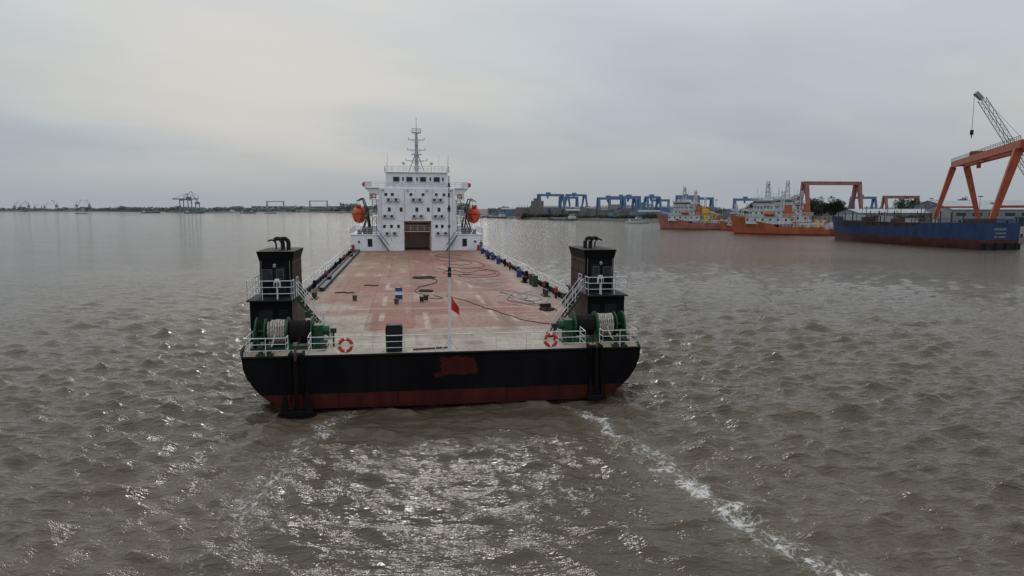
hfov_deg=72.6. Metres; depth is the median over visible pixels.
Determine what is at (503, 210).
warehouse
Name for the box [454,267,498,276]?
black hose
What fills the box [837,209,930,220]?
warehouse
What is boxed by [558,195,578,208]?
gantry crane
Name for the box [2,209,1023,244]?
river bank
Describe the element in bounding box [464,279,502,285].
mooring rope
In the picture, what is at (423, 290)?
black hose
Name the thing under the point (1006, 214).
window
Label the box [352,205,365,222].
lifeboat
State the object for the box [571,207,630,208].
warehouse
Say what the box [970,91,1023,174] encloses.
crawler crane
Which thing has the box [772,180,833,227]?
support vessel
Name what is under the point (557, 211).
storage container
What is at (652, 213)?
storage container
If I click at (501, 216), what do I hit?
river barge
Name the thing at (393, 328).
deck locker
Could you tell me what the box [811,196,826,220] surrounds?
tree
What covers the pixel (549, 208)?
warehouse
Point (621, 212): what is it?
storage container
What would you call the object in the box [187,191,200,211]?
container crane
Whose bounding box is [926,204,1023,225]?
warehouse
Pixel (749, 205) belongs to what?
woodland
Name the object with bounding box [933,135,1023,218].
gantry crane
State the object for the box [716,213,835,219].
woodland
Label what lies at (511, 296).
mooring rope
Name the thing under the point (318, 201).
gantry crane
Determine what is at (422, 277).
black hose
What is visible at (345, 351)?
lifebuoy
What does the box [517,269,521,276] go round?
oil drum
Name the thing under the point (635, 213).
storage container
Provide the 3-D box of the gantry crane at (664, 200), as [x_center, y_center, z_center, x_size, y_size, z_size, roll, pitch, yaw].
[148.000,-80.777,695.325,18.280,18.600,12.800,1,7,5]
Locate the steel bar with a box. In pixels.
[413,347,447,349]
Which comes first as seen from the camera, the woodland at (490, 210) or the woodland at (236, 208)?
the woodland at (490, 210)
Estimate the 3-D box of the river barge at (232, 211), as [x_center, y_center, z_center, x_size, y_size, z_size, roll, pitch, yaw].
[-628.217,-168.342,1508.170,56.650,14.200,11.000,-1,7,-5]
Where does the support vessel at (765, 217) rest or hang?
on the river water
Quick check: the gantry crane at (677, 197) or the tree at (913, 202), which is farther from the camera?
the gantry crane at (677, 197)
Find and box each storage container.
[506,210,511,215]
[532,210,546,214]
[553,209,561,214]
[590,209,595,215]
[618,209,635,217]
[629,212,644,218]
[645,212,659,215]
[660,209,673,214]
[997,218,1015,222]
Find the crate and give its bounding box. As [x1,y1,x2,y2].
[540,303,550,306]
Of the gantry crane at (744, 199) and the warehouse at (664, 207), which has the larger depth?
the warehouse at (664, 207)
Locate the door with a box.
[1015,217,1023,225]
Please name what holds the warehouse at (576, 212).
on the river bank
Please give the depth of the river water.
32.01 m
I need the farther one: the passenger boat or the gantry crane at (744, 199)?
the gantry crane at (744, 199)
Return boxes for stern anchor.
[277,348,316,417]
[585,338,606,400]
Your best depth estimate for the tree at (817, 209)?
424.36 m
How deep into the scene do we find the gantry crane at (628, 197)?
594.31 m
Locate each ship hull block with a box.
[516,198,544,216]
[580,204,619,215]
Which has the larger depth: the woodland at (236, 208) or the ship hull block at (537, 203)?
the woodland at (236, 208)
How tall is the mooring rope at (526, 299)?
0.061 m
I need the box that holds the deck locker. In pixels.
[385,323,402,351]
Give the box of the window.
[1005,213,1014,215]
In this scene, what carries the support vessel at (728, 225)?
on the river water
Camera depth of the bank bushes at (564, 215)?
615.73 m
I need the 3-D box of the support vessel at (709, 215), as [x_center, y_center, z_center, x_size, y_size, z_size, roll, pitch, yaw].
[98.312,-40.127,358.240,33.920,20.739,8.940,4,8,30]
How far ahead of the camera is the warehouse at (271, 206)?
2418.91 m
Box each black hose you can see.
[412,276,436,286]
[418,289,433,291]
[434,254,483,267]
[447,296,549,323]
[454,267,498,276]
[539,307,556,310]
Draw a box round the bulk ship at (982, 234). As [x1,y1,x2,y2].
[830,205,1020,249]
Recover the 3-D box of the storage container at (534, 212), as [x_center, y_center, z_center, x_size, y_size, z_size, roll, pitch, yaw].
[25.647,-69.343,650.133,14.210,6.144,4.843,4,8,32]
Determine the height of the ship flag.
0.960 m
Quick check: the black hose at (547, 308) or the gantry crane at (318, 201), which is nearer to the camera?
the black hose at (547, 308)
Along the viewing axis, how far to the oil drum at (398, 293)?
54.72 m
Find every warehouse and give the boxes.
[251,205,296,210]
[497,208,515,214]
[544,206,568,213]
[563,209,609,215]
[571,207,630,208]
[638,210,659,211]
[642,206,673,209]
[722,209,750,219]
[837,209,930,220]
[914,200,1023,208]
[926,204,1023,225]
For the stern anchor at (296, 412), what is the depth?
33.73 m
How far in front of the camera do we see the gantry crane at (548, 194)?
685.33 m
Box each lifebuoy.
[337,337,353,353]
[543,332,558,347]
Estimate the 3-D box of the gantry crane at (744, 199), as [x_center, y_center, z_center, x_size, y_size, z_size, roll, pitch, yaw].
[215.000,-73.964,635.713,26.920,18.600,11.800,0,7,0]
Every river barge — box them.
[208,209,235,212]
[486,213,506,218]
[547,214,577,220]
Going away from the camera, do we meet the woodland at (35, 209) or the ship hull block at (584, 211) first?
the ship hull block at (584, 211)
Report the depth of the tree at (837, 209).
415.24 m
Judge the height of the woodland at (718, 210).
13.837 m
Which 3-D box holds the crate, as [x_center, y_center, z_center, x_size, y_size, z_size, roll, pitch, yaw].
[2.428,1.267,50.610,0.720,0.302,0.420,-5,9,-37]
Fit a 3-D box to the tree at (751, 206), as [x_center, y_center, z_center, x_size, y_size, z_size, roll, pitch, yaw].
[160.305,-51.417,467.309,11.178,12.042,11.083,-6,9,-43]
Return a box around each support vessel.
[657,186,726,229]
[690,190,728,219]
[719,204,745,229]
[730,181,832,235]
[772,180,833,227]
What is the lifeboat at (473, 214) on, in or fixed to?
hanging from the cargo ship at (488, 356)
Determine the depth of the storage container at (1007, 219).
252.05 m
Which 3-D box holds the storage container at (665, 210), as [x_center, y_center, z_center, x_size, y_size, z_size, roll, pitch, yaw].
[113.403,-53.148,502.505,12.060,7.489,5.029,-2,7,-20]
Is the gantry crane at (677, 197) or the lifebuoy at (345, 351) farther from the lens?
the gantry crane at (677, 197)
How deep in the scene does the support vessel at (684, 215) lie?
336.35 m
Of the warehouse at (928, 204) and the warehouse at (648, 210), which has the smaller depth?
the warehouse at (928, 204)
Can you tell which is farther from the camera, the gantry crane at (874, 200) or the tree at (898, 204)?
the gantry crane at (874, 200)
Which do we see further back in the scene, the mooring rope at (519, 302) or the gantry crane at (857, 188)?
the gantry crane at (857, 188)
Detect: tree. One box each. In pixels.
[743,203,753,208]
[802,198,824,219]
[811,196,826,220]
[820,196,845,215]
[825,198,843,215]
[893,198,913,208]
[901,196,921,208]
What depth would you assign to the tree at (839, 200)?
425.24 m
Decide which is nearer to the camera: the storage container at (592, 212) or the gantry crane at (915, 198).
the gantry crane at (915, 198)
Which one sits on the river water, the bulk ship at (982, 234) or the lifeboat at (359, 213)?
the bulk ship at (982, 234)
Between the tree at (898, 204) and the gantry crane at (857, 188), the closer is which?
the gantry crane at (857, 188)
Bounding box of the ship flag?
[451,297,458,314]
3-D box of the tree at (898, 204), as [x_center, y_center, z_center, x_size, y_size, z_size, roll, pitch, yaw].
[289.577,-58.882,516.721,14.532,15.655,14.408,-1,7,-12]
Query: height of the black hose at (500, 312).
0.155 m
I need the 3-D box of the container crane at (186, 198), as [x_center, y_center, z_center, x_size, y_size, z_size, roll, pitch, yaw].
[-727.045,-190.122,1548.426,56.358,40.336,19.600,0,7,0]
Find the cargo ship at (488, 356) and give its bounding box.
[240,128,640,408]
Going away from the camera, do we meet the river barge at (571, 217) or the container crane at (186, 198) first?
the river barge at (571, 217)
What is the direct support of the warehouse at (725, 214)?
on the river bank
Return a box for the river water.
[0,211,1023,575]
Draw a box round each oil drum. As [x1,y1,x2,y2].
[395,287,402,298]
[496,257,500,263]
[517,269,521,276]
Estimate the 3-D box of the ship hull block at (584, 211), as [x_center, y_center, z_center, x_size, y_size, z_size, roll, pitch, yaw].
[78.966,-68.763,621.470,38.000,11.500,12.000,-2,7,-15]
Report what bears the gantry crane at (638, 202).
on the river bank
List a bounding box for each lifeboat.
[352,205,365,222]
[467,205,479,222]
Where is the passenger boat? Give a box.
[625,217,650,222]
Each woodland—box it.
[0,207,241,210]
[82,206,324,211]
[324,202,377,211]
[487,206,509,214]
[570,205,725,213]
[585,202,897,208]
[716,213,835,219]
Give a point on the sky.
(105, 103)
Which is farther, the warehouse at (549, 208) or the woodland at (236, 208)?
the woodland at (236, 208)
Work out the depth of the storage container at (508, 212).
727.05 m
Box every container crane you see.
[172,193,197,211]
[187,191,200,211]
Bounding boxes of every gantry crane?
[266,201,284,207]
[309,201,327,206]
[537,192,564,208]
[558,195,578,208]
[565,193,587,208]
[596,195,623,208]
[608,195,640,209]
[620,195,637,211]
[642,194,661,209]
[651,199,669,209]
[675,194,699,201]
[679,195,713,211]
[732,197,762,208]
[799,181,862,221]
[848,195,877,208]
[880,196,919,208]
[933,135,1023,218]
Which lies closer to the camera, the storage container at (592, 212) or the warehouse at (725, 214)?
the warehouse at (725, 214)
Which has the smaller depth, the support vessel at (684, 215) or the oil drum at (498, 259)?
the oil drum at (498, 259)
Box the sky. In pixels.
[0,0,1023,208]
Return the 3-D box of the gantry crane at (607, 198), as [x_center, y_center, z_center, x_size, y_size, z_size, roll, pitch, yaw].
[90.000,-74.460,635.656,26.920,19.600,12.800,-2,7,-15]
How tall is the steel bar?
0.075 m
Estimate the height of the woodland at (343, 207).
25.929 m
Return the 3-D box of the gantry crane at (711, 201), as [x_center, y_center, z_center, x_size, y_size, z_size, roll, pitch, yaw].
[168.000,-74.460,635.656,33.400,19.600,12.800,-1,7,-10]
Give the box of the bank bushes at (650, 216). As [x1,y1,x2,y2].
[593,213,657,219]
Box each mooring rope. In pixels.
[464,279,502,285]
[494,289,534,305]
[500,292,539,305]
[508,291,551,305]
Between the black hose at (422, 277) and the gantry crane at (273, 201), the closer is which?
the black hose at (422, 277)
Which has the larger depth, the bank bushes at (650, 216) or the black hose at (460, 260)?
the bank bushes at (650, 216)
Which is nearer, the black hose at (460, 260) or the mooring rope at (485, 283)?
the mooring rope at (485, 283)
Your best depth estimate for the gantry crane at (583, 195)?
794.05 m
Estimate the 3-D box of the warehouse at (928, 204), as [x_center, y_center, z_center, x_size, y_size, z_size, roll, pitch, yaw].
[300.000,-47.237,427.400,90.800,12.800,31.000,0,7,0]
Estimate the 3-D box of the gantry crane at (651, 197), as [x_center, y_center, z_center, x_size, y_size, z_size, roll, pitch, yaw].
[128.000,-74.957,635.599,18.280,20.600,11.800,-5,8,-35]
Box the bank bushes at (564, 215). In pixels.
[521,213,593,217]
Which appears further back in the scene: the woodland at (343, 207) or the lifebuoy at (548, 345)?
the woodland at (343, 207)
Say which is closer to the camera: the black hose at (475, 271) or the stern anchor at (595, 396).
the stern anchor at (595, 396)
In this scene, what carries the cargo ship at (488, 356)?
on the river water

